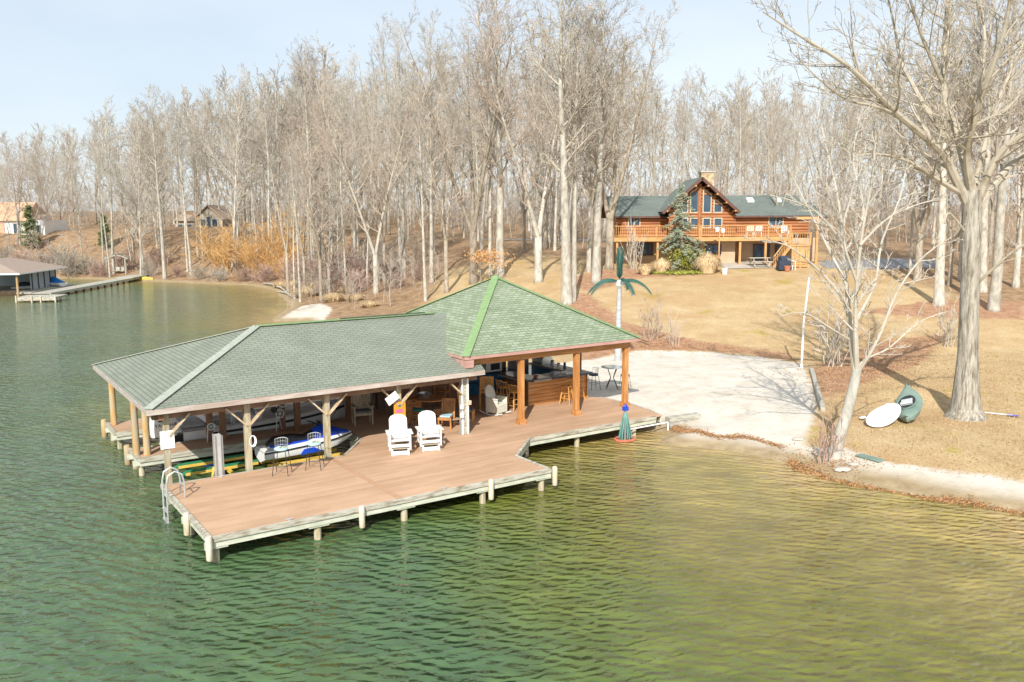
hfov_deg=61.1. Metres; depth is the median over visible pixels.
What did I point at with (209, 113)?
bare tree
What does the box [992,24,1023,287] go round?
bare tree
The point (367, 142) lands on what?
bare tree
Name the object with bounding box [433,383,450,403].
bar chair
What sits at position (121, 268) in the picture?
swing arbor
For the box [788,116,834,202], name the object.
bare tree
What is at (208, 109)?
bare tree
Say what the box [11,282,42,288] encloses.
neighbour watercraft
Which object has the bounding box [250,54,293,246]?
bare tree
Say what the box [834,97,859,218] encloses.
bare tree
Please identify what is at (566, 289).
bare tree
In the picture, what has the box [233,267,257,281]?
bramble bush
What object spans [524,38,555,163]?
bare tree
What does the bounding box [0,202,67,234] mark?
white house
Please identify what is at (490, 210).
bare tree
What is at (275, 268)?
willow bush
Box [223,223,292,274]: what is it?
willow bush
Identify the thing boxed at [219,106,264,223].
bare tree
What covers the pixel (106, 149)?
bare tree
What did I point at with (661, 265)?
ornamental grass
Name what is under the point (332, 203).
bare tree
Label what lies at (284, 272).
bramble bush
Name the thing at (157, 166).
bare tree
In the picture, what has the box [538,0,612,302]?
bare tree
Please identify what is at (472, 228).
bare tree
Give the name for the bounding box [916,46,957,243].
bare tree
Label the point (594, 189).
bare tree
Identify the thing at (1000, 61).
bare tree
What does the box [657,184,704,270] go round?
cedar tree
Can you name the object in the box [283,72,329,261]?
bare tree
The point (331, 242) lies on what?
bare tree
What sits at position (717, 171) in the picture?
bare tree
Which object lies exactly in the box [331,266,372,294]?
bramble bush
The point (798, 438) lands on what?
stone
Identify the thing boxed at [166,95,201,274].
bare tree
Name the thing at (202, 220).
window
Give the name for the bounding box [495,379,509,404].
bar stool
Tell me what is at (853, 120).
bare tree
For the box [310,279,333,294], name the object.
bramble bush
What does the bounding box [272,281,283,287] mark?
dry grass clump
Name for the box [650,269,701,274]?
ground cover
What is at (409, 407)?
wooden crate
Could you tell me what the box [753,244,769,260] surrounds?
glass door
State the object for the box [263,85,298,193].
bare tree
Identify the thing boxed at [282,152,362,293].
bare tree
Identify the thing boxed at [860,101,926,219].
bare tree
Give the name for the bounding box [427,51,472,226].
bare tree
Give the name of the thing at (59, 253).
bramble bush
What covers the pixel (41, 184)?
bare tree
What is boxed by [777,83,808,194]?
bare tree
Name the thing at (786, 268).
flower pot
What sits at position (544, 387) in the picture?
bar counter
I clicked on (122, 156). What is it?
bare tree
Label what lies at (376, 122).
bare tree
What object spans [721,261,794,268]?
patio
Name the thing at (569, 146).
bare tree
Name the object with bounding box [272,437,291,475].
wire bar stool
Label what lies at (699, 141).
bare tree
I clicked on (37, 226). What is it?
window
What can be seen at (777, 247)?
window
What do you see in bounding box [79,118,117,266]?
bare tree
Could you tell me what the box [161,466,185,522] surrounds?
dock ladder
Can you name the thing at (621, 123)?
bare tree
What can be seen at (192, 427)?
deck boat
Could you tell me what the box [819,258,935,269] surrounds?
driveway
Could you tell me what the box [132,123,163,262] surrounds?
bare tree
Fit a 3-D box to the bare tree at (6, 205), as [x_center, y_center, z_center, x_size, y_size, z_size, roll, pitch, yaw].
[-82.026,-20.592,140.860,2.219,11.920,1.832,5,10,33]
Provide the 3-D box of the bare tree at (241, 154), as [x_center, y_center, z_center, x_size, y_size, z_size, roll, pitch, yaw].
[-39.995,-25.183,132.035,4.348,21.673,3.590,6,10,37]
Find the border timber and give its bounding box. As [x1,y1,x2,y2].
[809,368,824,410]
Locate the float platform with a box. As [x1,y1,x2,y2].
[15,294,67,302]
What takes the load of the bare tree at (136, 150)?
on the ground at (732, 391)
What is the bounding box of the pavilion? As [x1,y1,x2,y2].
[405,275,640,424]
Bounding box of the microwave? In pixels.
[481,362,501,371]
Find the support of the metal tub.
on the round table at (435, 398)
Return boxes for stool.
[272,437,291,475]
[305,432,324,470]
[410,408,425,425]
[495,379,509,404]
[507,384,517,411]
[559,378,572,404]
[571,375,584,400]
[588,367,600,390]
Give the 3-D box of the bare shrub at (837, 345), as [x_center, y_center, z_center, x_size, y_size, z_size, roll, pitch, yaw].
[17.324,-0.532,45.617,2.909,4.213,3.127,-1,8,-5]
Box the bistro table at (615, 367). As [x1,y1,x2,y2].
[601,365,621,388]
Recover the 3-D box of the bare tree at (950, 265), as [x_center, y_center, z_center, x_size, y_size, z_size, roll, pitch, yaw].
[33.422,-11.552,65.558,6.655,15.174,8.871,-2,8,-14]
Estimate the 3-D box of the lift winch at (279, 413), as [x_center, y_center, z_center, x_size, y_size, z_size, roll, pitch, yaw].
[-8.529,3.064,31.852,0.336,1.172,0.180,-6,10,-34]
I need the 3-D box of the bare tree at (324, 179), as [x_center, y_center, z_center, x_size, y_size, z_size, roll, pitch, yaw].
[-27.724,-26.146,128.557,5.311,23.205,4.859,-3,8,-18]
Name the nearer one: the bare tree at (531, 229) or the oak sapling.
the oak sapling
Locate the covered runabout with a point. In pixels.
(55, 281)
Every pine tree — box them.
[18,204,41,249]
[95,215,114,249]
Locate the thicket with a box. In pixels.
[0,157,1023,309]
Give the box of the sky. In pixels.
[0,0,1023,210]
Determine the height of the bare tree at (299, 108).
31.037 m
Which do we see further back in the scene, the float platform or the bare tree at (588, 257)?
the float platform
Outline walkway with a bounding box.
[32,275,146,294]
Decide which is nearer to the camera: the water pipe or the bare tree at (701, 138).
the water pipe
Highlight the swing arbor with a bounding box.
[103,254,131,273]
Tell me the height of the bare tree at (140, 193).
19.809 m
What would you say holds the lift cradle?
on the water
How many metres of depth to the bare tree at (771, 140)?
167.44 m
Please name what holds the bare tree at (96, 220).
on the ground at (732, 391)
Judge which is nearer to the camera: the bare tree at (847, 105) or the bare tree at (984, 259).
the bare tree at (984, 259)
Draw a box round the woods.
[0,64,1023,220]
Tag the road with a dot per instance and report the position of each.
(551, 239)
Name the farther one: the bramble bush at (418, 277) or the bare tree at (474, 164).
the bare tree at (474, 164)
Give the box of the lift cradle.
[261,448,343,466]
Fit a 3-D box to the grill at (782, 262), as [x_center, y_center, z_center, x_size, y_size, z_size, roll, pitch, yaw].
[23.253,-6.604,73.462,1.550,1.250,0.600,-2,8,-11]
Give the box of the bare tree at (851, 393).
[743,90,966,459]
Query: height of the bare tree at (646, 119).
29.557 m
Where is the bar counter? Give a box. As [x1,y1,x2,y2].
[497,362,592,405]
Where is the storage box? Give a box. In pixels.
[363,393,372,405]
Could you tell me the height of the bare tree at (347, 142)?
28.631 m
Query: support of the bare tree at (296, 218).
on the ground at (732, 391)
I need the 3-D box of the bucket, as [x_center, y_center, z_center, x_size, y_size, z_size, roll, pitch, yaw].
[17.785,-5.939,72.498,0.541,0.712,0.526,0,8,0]
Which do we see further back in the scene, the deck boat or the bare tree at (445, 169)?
the bare tree at (445, 169)
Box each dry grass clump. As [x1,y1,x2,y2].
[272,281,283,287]
[280,280,302,289]
[288,286,318,296]
[319,292,346,301]
[336,286,355,293]
[344,293,366,301]
[358,301,379,306]
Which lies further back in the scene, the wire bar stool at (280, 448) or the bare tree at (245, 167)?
the bare tree at (245, 167)
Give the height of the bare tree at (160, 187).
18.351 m
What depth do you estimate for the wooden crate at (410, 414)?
33.16 m
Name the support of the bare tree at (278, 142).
on the ground at (732, 391)
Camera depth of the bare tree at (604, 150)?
155.54 m
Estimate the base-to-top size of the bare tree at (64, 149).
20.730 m
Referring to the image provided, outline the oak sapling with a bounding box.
[461,245,525,281]
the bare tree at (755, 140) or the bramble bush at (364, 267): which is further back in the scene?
the bare tree at (755, 140)
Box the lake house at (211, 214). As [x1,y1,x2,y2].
[173,205,233,226]
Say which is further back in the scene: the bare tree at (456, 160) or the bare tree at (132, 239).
the bare tree at (456, 160)
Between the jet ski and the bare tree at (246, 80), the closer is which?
the jet ski
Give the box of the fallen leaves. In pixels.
[595,312,1023,514]
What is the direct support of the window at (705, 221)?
in the log house at (734, 216)
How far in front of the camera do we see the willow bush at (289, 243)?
117.40 m
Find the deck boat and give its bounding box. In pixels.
[177,398,343,440]
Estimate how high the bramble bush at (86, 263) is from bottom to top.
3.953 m
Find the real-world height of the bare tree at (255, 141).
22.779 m
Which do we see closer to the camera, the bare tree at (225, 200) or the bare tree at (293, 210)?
the bare tree at (293, 210)
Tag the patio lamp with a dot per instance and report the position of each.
(717, 229)
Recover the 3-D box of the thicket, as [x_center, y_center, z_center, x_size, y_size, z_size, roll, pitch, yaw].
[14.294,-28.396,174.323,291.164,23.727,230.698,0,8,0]
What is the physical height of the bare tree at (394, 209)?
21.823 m
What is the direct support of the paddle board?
on the ground at (732, 391)
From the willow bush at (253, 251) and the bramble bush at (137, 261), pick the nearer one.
the willow bush at (253, 251)
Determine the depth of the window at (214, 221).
166.33 m
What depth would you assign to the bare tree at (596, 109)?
105.64 m
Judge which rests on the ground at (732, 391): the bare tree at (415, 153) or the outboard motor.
the bare tree at (415, 153)
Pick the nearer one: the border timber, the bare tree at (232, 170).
the border timber
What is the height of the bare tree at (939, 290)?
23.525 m
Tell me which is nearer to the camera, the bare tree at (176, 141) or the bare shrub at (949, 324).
the bare shrub at (949, 324)
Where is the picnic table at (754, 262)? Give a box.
[748,257,772,266]
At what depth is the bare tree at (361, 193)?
113.84 m
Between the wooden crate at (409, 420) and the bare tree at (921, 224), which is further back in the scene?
the bare tree at (921, 224)
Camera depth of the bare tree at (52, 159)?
189.77 m
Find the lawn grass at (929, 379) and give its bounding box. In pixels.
[662,336,1023,482]
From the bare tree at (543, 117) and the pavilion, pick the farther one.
the bare tree at (543, 117)
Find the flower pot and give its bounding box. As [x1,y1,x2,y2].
[784,266,790,270]
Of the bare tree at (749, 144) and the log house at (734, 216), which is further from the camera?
the bare tree at (749, 144)
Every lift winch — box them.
[207,423,214,441]
[276,409,284,431]
[279,404,286,428]
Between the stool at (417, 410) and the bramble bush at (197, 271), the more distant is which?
the bramble bush at (197, 271)
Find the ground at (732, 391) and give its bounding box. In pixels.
[0,205,1023,511]
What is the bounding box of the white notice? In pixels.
[385,391,399,405]
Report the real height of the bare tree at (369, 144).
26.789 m
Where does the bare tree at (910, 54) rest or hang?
on the ground at (732, 391)
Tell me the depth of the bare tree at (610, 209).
73.98 m
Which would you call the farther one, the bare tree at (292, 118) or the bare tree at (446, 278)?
the bare tree at (292, 118)
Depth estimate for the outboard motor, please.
30.23 m
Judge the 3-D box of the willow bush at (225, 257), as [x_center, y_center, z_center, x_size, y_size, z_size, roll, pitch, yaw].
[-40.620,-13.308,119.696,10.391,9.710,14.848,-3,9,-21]
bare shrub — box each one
[621,214,647,269]
[634,291,665,340]
[664,306,686,345]
[809,291,876,366]
[816,404,849,464]
[932,289,959,347]
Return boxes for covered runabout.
[50,276,66,285]
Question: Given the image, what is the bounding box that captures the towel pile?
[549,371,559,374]
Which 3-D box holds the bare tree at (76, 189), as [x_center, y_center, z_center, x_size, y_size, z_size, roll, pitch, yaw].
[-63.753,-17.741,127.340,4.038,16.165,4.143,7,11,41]
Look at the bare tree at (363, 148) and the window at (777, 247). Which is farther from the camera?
the bare tree at (363, 148)
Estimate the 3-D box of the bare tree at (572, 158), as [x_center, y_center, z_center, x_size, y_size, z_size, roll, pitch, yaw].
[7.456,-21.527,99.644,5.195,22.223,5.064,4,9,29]
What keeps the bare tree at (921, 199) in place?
on the ground at (732, 391)
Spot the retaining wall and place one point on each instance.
(674, 420)
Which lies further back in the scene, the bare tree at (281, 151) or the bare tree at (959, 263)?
the bare tree at (281, 151)
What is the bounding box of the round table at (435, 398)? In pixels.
[414,395,446,424]
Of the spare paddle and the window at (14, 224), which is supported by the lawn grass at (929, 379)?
the spare paddle
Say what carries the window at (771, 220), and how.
in the log house at (734, 216)
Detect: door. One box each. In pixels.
[0,222,4,232]
[469,384,471,393]
[473,383,478,392]
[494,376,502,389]
[516,359,528,374]
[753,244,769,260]
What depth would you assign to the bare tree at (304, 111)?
168.62 m
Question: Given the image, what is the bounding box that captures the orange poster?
[394,401,405,419]
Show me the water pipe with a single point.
(652, 425)
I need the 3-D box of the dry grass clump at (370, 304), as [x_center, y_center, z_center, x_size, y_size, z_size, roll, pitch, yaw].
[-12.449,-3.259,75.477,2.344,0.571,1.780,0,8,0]
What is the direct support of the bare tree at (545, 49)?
on the ground at (732, 391)
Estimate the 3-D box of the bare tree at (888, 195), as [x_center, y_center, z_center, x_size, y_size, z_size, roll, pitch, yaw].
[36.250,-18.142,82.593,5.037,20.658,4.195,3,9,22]
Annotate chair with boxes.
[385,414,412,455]
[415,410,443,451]
[423,407,440,420]
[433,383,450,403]
[437,398,455,429]
[457,385,474,421]
[478,376,493,408]
[479,384,510,415]
[747,226,753,236]
[755,226,761,236]
[781,226,788,236]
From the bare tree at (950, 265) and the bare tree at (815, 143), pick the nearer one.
the bare tree at (950, 265)
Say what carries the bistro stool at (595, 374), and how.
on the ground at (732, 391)
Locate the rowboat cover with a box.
[136,276,153,280]
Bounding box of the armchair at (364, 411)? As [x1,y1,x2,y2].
[351,393,373,425]
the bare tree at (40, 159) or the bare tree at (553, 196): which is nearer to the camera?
the bare tree at (553, 196)
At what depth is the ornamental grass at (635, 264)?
75.50 m
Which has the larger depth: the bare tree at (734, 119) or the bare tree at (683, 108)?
the bare tree at (734, 119)
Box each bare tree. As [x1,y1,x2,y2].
[0,132,32,244]
[0,179,13,246]
[7,145,55,232]
[27,135,49,194]
[27,143,40,202]
[28,148,61,213]
[28,154,45,218]
[29,148,53,206]
[31,140,73,219]
[48,150,64,218]
[50,134,73,223]
[52,154,91,226]
[55,123,86,200]
[55,126,112,223]
[61,124,85,221]
[64,166,93,272]
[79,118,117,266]
[82,95,125,273]
[84,102,127,260]
[89,149,116,276]
[93,127,166,264]
[94,121,157,238]
[100,128,141,269]
[106,110,160,274]
[106,120,163,273]
[111,125,130,222]
[121,115,143,231]
[126,98,153,224]
[128,82,187,278]
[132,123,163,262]
[134,107,173,240]
[135,124,170,205]
[142,119,161,226]
[144,116,168,182]
[147,138,167,251]
[148,107,176,230]
[160,93,180,223]
[160,102,202,271]
[160,105,187,226]
[165,91,187,213]
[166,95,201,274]
[175,128,210,257]
[182,106,203,211]
[184,86,280,250]
[188,102,244,204]
[188,122,209,261]
[191,87,219,204]
[194,88,226,204]
[199,73,227,208]
[202,64,260,266]
[209,110,257,245]
[211,92,247,233]
[217,101,247,226]
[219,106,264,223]
[220,88,259,239]
[227,65,262,228]
[227,85,259,222]
[231,103,259,244]
[238,95,279,247]
[239,113,266,259]
[240,97,259,193]
[243,71,285,264]
[245,63,271,221]
[247,109,306,291]
[248,82,302,240]
[249,89,299,218]
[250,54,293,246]
[253,115,278,253]
[257,81,290,206]
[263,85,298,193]
[265,95,288,194]
[266,81,284,226]
[272,140,307,298]
[273,91,288,224]
[275,63,317,223]
[276,118,319,286]
[278,41,330,260]
[278,100,299,223]
[280,82,354,222]
[281,120,303,238]
[282,35,330,260]
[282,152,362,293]
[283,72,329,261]
[283,144,312,301]
[284,107,315,244]
[285,44,344,243]
[285,100,312,256]
[286,89,333,225]
[287,77,314,197]
[287,106,340,301]
[292,58,426,293]
[293,140,360,262]
[301,84,348,225]
[301,89,332,221]
[303,48,345,225]
[303,65,351,257]
[305,62,398,250]
[309,109,357,283]
[310,29,349,188]
[311,85,338,240]
[314,85,360,235]
[314,123,394,269]
[314,143,349,266]
[316,59,415,284]
[317,58,391,243]
[320,81,354,286]
[324,54,381,256]
[324,81,346,230]
[326,56,360,223]
[328,78,347,224]
[330,103,375,268]
[339,44,415,253]
[347,96,369,217]
[348,94,366,224]
[349,78,389,286]
[350,49,427,234]
[350,103,369,215]
[357,87,376,221]
[359,65,387,222]
[361,12,427,268]
[363,66,382,224]
[368,60,407,267]
[376,83,419,272]
[378,21,434,279]
[380,48,467,243]
[382,0,534,284]
[387,75,451,301]
[393,65,423,224]
[393,87,422,241]
[396,57,424,227]
[400,50,478,292]
[401,6,456,282]
[403,124,447,256]
[408,45,460,250]
[409,106,450,204]
[418,44,467,228]
[418,88,468,222]
[420,38,465,237]
[421,86,442,224]
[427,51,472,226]
[441,43,482,237]
[441,77,481,200]
[441,91,467,221]
[453,41,505,240]
[453,45,507,234]
[454,1,514,276]
[458,0,551,277]
[458,0,593,282]
[458,5,531,249]
[463,82,487,190]
[463,85,483,189]
[473,100,506,222]
[477,87,508,226]
[483,32,593,248]
[485,70,578,251]
[495,61,529,224]
[496,66,519,222]
[503,73,536,230]
[506,1,565,253]
[510,8,553,223]
[512,67,532,200]
[513,0,614,304]
[514,28,565,241]
[520,33,542,238]
[521,105,540,200]
[524,24,572,241]
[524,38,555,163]
[529,81,582,234]
[530,60,618,203]
[531,55,555,175]
[532,50,645,247]
[535,23,582,243]
[535,42,570,250]
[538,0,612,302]
[547,1,680,269]
[550,61,608,202]
[556,59,598,214]
[557,60,581,237]
[564,0,649,283]
[565,0,630,272]
[566,8,619,192]
[586,66,612,235]
[592,36,634,189]
[595,88,615,219]
[605,23,655,195]
[630,44,678,195]
[634,69,661,195]
[635,76,655,194]
[660,76,698,190]
[662,102,733,179]
[669,66,695,181]
[670,76,702,179]
[679,68,716,177]
[699,128,756,195]
[718,67,761,194]
[727,94,763,194]
[729,89,745,194]
[731,71,757,194]
[735,112,759,194]
[743,90,966,459]
[743,98,777,193]
[750,61,842,205]
[759,95,782,194]
[770,108,790,194]
[774,106,819,194]
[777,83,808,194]
[780,90,808,194]
[785,72,868,218]
[787,91,817,198]
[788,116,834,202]
[793,72,867,238]
[802,99,831,207]
[813,44,852,221]
[831,50,883,242]
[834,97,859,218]
[846,94,907,216]
[859,27,918,251]
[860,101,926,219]
[863,58,904,221]
[865,39,916,254]
[875,21,1000,280]
[882,33,967,219]
[883,62,910,225]
[887,47,935,270]
[897,15,940,192]
[905,0,1020,305]
[915,92,1023,285]
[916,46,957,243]
[918,60,951,237]
[930,33,981,232]
[947,0,1003,280]
[949,0,1023,292]
[951,65,983,250]
[957,76,979,242]
[958,0,1023,311]
[963,52,1022,256]
[969,10,1019,177]
[975,60,1002,179]
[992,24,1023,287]
[1010,29,1023,186]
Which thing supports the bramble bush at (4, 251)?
on the ground at (732, 391)
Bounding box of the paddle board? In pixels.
[866,403,900,426]
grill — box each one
[532,356,552,364]
[776,256,795,269]
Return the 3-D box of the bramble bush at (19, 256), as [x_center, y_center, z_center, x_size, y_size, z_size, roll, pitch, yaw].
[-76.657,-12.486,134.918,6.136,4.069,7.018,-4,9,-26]
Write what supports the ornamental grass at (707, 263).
on the ground at (732, 391)
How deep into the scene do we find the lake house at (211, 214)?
166.43 m
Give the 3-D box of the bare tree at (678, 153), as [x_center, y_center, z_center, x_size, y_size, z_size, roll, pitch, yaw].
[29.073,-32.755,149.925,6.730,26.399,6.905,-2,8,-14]
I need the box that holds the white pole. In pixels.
[800,276,810,367]
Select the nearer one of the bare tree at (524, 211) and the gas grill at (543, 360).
the gas grill at (543, 360)
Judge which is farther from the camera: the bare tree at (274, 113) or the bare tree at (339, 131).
the bare tree at (274, 113)
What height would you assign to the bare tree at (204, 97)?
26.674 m
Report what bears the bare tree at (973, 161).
on the ground at (732, 391)
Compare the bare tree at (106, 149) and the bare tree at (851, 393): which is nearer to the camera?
the bare tree at (851, 393)
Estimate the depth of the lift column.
26.43 m
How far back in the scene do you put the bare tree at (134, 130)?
146.85 m
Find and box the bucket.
[722,266,727,273]
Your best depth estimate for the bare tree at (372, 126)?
166.66 m
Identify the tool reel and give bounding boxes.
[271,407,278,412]
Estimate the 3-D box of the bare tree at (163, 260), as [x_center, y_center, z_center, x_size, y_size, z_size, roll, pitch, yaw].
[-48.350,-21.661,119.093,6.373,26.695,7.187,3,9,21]
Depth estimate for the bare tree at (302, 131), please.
118.60 m
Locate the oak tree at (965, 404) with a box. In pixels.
[746,0,1023,421]
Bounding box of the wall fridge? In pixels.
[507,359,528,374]
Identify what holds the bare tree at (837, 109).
on the ground at (732, 391)
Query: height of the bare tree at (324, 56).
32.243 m
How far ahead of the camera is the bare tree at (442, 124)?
121.40 m
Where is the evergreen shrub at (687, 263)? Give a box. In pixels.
[655,241,709,270]
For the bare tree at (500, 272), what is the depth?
75.64 m
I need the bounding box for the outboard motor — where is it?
[149,418,183,444]
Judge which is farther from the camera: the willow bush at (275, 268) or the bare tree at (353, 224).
the willow bush at (275, 268)
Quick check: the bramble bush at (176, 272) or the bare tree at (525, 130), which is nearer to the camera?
the bramble bush at (176, 272)
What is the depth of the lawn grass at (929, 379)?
38.92 m
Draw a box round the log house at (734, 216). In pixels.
[601,171,826,267]
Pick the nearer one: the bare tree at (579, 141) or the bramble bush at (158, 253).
the bramble bush at (158, 253)
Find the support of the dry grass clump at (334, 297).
on the ground at (732, 391)
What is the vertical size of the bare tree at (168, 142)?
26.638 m
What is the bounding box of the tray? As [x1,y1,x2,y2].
[560,370,572,373]
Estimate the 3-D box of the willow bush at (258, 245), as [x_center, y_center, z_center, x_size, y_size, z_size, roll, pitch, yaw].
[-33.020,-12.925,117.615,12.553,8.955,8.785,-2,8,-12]
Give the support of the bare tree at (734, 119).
on the ground at (732, 391)
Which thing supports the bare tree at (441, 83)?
on the ground at (732, 391)
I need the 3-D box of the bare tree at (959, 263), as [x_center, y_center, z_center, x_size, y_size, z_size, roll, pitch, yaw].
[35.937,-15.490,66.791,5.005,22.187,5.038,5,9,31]
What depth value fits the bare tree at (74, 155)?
188.31 m
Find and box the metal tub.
[416,391,431,397]
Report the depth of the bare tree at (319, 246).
82.83 m
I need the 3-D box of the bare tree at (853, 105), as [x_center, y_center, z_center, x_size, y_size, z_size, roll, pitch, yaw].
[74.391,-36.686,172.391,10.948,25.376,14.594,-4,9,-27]
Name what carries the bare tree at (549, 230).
on the ground at (732, 391)
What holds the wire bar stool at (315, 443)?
on the dock
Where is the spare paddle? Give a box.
[985,412,1018,415]
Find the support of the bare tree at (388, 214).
on the ground at (732, 391)
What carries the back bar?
on the dock
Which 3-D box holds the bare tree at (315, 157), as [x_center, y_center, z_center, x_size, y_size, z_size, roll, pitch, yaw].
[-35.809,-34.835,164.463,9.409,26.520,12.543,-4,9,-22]
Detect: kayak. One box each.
[174,453,257,475]
[895,383,922,421]
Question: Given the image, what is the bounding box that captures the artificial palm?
[587,247,651,360]
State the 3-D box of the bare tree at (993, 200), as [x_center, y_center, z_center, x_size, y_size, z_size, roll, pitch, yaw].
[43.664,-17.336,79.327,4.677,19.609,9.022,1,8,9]
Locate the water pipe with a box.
[631,422,668,429]
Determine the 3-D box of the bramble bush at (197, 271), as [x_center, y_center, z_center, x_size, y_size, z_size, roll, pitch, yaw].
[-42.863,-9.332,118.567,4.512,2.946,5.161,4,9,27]
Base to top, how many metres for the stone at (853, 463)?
0.100 m
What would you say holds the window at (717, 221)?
in the log house at (734, 216)
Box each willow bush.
[178,213,255,280]
[196,230,235,264]
[220,215,296,272]
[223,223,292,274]
[247,200,323,271]
[254,248,292,280]
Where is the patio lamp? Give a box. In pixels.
[715,227,724,268]
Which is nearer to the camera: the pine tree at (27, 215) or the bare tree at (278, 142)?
the pine tree at (27, 215)
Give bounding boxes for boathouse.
[0,257,73,296]
[91,312,484,504]
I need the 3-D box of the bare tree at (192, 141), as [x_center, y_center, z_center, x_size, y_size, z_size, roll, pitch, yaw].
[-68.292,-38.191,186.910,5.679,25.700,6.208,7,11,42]
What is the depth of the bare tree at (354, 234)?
105.08 m
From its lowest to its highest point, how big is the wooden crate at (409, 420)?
0.210 m
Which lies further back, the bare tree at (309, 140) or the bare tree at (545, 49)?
the bare tree at (309, 140)
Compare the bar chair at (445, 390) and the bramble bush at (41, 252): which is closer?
the bar chair at (445, 390)
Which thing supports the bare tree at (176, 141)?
on the ground at (732, 391)
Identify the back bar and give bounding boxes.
[469,368,514,395]
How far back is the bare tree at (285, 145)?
169.37 m
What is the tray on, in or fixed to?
on the bar counter
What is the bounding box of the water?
[0,279,1023,681]
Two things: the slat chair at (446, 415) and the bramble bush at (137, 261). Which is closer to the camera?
the slat chair at (446, 415)
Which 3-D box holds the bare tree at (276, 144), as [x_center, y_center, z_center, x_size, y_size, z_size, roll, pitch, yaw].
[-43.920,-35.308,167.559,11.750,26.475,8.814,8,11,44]
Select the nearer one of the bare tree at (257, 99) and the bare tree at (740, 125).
the bare tree at (740, 125)
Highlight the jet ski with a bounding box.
[254,420,352,461]
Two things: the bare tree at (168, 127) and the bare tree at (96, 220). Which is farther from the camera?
the bare tree at (96, 220)
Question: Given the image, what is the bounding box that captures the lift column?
[211,433,224,476]
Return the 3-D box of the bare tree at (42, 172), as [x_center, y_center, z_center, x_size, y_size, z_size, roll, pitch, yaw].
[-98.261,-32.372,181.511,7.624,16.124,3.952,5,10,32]
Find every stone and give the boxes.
[792,437,803,440]
[833,466,851,471]
[847,462,858,465]
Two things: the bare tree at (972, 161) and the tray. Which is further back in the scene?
the bare tree at (972, 161)
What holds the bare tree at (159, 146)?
on the ground at (732, 391)
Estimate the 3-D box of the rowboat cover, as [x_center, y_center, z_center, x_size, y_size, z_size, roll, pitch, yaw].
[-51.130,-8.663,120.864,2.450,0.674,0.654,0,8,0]
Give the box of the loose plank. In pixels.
[855,453,884,461]
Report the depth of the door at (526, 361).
39.78 m
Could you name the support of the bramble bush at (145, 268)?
on the ground at (732, 391)
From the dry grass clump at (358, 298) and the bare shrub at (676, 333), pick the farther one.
the dry grass clump at (358, 298)
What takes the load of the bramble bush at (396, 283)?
on the ground at (732, 391)
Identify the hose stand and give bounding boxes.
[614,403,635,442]
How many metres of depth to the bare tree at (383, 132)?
102.47 m
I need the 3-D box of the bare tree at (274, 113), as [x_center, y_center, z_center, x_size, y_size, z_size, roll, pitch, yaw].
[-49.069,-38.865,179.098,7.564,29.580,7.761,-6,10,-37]
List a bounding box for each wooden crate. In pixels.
[401,396,421,405]
[405,404,421,411]
[406,411,419,417]
[407,416,417,422]
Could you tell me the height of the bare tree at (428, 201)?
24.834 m
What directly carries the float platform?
on the water
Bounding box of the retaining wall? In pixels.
[665,412,700,427]
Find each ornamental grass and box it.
[628,261,639,267]
[637,264,652,274]
[649,258,672,271]
[690,252,723,273]
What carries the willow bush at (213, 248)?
on the ground at (732, 391)
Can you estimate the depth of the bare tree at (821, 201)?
110.18 m
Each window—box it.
[13,223,21,232]
[33,225,40,234]
[199,219,205,226]
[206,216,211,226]
[212,219,217,226]
[491,363,499,369]
[628,218,640,226]
[637,243,652,255]
[683,198,687,212]
[690,187,697,212]
[690,218,697,227]
[702,189,711,212]
[702,218,710,227]
[705,244,721,253]
[713,199,722,212]
[713,218,722,227]
[768,217,783,227]
[775,244,782,256]
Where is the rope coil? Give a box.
[249,435,256,446]
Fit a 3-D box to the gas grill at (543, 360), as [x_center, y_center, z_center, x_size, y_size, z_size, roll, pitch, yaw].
[1.361,0.822,39.733,0.674,0.400,0.800,-6,10,-34]
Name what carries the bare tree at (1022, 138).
on the ground at (732, 391)
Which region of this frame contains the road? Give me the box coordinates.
[484,239,605,240]
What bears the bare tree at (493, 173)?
on the ground at (732, 391)
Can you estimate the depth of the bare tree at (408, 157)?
169.36 m
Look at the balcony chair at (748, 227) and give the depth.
76.79 m
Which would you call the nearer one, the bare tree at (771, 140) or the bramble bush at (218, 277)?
the bramble bush at (218, 277)
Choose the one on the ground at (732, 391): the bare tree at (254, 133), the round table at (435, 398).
the bare tree at (254, 133)
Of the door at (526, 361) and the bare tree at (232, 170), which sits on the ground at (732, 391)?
the bare tree at (232, 170)
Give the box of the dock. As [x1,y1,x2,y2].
[101,391,661,562]
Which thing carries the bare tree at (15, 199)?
on the ground at (732, 391)
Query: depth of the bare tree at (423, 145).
165.50 m
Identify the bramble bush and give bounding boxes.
[0,243,26,257]
[8,247,34,260]
[28,250,58,264]
[29,242,77,271]
[45,253,88,277]
[64,254,103,274]
[86,259,114,276]
[107,249,145,270]
[133,259,159,276]
[143,246,174,266]
[166,263,186,279]
[186,262,215,280]
[203,265,235,280]
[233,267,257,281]
[244,262,280,282]
[273,254,313,287]
[282,251,343,285]
[308,244,368,280]
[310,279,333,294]
[312,257,359,289]
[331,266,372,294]
[334,254,381,287]
[359,255,402,286]
[380,271,412,288]
[404,263,428,281]

